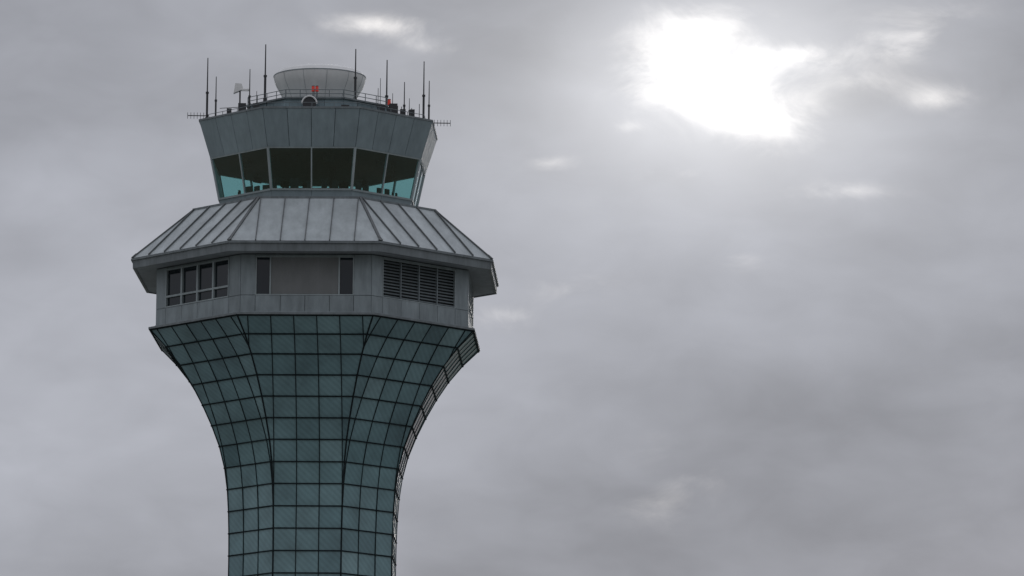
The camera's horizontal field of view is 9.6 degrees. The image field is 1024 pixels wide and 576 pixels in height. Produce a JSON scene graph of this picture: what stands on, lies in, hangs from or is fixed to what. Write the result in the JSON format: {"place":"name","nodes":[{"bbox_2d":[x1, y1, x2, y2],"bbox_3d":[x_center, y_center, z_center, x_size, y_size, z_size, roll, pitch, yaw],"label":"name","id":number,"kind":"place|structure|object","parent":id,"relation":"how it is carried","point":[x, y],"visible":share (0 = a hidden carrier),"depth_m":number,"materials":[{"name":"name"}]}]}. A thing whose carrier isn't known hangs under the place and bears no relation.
{"place":"outdoors","nodes":[
{"label":"outdoors","id":0,"kind":"place"},
{"bbox_2d":[234,83,316,103],"bbox_3d":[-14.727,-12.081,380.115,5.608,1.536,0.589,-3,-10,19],"label":"roof equipment","id":1,"kind":"object","parent":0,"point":[238,87],"visible":1,"depth_m":380.77,"materials":[{"name":"grey metal"}]},
{"bbox_2d":[250,99,386,110],"bbox_3d":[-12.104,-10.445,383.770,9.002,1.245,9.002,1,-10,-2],"label":"roof penthouse","id":2,"kind":"object","parent":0,"point":[321,104],"visible":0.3,"depth_m":379.66,"materials":[{"name":"grey metal"}]},
{"bbox_2d":[274,64,365,97],"bbox_3d":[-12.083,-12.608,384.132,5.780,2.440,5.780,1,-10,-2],"label":"radome","id":3,"kind":"object","parent":2,"relation":"on","point":[296,79],"visible":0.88,"depth_m":381.88,"materials":[{"name":"paint"}]},
{"bbox_2d":[273,68,365,96],"bbox_3d":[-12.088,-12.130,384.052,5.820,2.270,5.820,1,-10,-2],"label":"radome joint","id":4,"kind":"object","parent":3,"relation":"attached to","point":[318,68],"visible":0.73,"depth_m":381.90,"materials":[{"name":"grey metal"}]},
{"bbox_2d":[0,0,1023,575],"label":"sky","id":5,"kind":"structure","parent":0,"point":[757,307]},
{"label":"apron","id":6,"kind":"structure","parent":0,"visible":0},
{"bbox_2d":[149,314,478,575],"bbox_3d":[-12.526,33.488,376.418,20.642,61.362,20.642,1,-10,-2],"label":"shaft mullions","id":7,"kind":"object","parent":6,"relation":"on","point":[172,358],"visible":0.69,"depth_m":374.93,"materials":[{"name":"black metal"}]},
{"bbox_2d":[162,254,462,310],"bbox_3d":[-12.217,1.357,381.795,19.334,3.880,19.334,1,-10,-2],"label":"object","id":8,"kind":"object","parent":7,"relation":"on","point":[408,282],"visible":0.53,"depth_m":374.84,"materials":[{"name":"black metal"}]},
{"bbox_2d":[134,198,489,258],"bbox_3d":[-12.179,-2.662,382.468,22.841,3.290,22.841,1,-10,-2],"label":"skirt roof","id":9,"kind":"structure","parent":8,"relation":"on","point":[318,221],"depth_m":374.31,"materials":[{"name":"grey metal"}]},
{"bbox_2d":[131,196,498,283],"bbox_3d":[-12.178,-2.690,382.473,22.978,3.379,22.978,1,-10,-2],"label":"skirt roof seams","id":10,"kind":"object","parent":9,"relation":"on","point":[362,200],"visible":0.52,"depth_m":375.37,"materials":[{"name":"grey metal"}]},
{"bbox_2d":[219,190,412,204],"bbox_3d":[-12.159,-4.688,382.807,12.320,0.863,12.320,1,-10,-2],"label":"cab base panels","id":11,"kind":"object","parent":9,"relation":"on","point":[317,193],"visible":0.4,"depth_m":377.04,"materials":[{"name":"grey metal"}]},
{"bbox_2d":[210,146,424,205],"bbox_3d":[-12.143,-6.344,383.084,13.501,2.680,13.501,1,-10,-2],"label":"cab window mullions","id":12,"kind":"object","parent":11,"relation":"on","point":[220,196],"visible":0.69,"depth_m":378.83,"materials":[{"name":"grey metal"}]},
{"bbox_2d":[199,108,436,173],"bbox_3d":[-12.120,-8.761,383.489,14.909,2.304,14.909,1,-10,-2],"label":"cab parapet panels","id":13,"kind":"object","parent":12,"relation":"on","point":[354,127],"visible":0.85,"depth_m":377.36,"materials":[{"name":"grey metal"}]},
{"bbox_2d":[199,106,437,139],"bbox_3d":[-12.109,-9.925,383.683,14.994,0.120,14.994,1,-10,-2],"label":"cab roof coping","id":14,"kind":"object","parent":13,"relation":"on","point":[311,107],"visible":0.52,"depth_m":377.25,"materials":[{"name":"grey metal"}]},
{"bbox_2d":[187,44,450,125],"bbox_3d":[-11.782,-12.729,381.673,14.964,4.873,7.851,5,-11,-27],"label":"antennas","id":15,"kind":"object","parent":14,"relation":"on","point":[392,105],"visible":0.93,"depth_m":381.21,"materials":[{"name":"black metal"}]},
{"bbox_2d":[311,86,390,104],"bbox_3d":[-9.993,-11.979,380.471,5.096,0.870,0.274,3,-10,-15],"label":"obstruction lights","id":16,"kind":"object","parent":15,"relation":"attached to","point":[389,100],"visible":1,"depth_m":379.91},
{"bbox_2d":[218,163,423,205],"bbox_3d":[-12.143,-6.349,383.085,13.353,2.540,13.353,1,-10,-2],"label":"cab windows","id":17,"kind":"structure","parent":12,"relation":"in","point":[420,185],"depth_m":383.75,"materials":[{"name":"teal glass"}]},
{"bbox_2d":[131,196,498,297],"bbox_3d":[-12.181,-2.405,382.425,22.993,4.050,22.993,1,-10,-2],"label":"skirt fascia","id":18,"kind":"structure","parent":8,"relation":"on","point":[317,246],"depth_m":373.14,"materials":[{"name":"grey metal"}]},
{"bbox_2d":[136,251,493,296],"bbox_3d":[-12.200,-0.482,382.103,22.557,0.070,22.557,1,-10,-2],"label":"skirt soffit","id":19,"kind":"structure","parent":18,"relation":"attached to","point":[481,281],"depth_m":376.96,"materials":[{"name":"grey metal"}]},
{"bbox_2d":[213,109,417,195],"bbox_3d":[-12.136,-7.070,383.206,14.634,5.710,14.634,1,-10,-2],"label":"cab interior","id":20,"kind":"object","parent":18,"relation":"on","point":[331,167],"visible":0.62,"depth_m":382.43,"materials":[{"name":"black"}]},
{"bbox_2d":[208,89,424,117],"bbox_3d":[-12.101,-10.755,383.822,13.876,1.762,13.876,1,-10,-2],"label":"roof railings","id":21,"kind":"object","parent":20,"relation":"on","point":[329,97],"visible":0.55,"depth_m":379.68,"materials":[{"name":"grey metal"}]},
{"bbox_2d":[148,312,479,350],"bbox_3d":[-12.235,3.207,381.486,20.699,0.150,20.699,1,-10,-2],"label":"shaft top ledge","id":22,"kind":"object","parent":7,"relation":"on","point":[318,313],"visible":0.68,"depth_m":372.42,"materials":[{"name":"grey metal"}]},
{"bbox_2d":[155,254,473,327],"bbox_3d":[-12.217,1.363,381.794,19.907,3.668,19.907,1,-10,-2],"label":"office level panels","id":23,"kind":"object","parent":7,"relation":"on","point":[368,278],"visible":0.57,"depth_m":372.67,"materials":[{"name":"paint"}]},
{"bbox_2d":[271,257,338,293],"bbox_3d":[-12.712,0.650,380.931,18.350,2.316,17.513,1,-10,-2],"label":"office screen panel","id":24,"kind":"object","parent":23,"relation":"in","point":[304,275],"visible":0.45,"depth_m":372.43,"materials":[{"name":"grey metal"}]},
{"bbox_2d":[165,256,472,327],"bbox_3d":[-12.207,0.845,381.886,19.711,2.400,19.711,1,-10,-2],"label":"office window frames","id":25,"kind":"structure","parent":23,"relation":"on","point":[197,292],"depth_m":375.09,"materials":[{"name":"grey metal"}]},
{"bbox_2d":[168,257,352,305],"bbox_3d":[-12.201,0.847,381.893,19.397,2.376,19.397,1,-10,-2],"label":"office windows","id":26,"kind":"structure","parent":25,"relation":"in","point":[263,275],"depth_m":374.27,"materials":[{"name":"black glass"}]},
{"bbox_2d":[383,261,454,306],"bbox_3d":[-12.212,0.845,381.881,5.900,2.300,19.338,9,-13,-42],"label":"louvres","id":27,"kind":"object","parent":25,"relation":"attached to","point":[418,282],"visible":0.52,"depth_m":374.90,"materials":[{"name":"metal"}]},
{"bbox_2d":[152,316,477,575],"bbox_3d":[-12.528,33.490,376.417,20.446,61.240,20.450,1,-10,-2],"label":"shaft glazing","id":28,"kind":"structure","parent":7,"relation":"in","point":[307,494],"depth_m":374.78,"materials":[{"name":"teal glass"}]}
]}

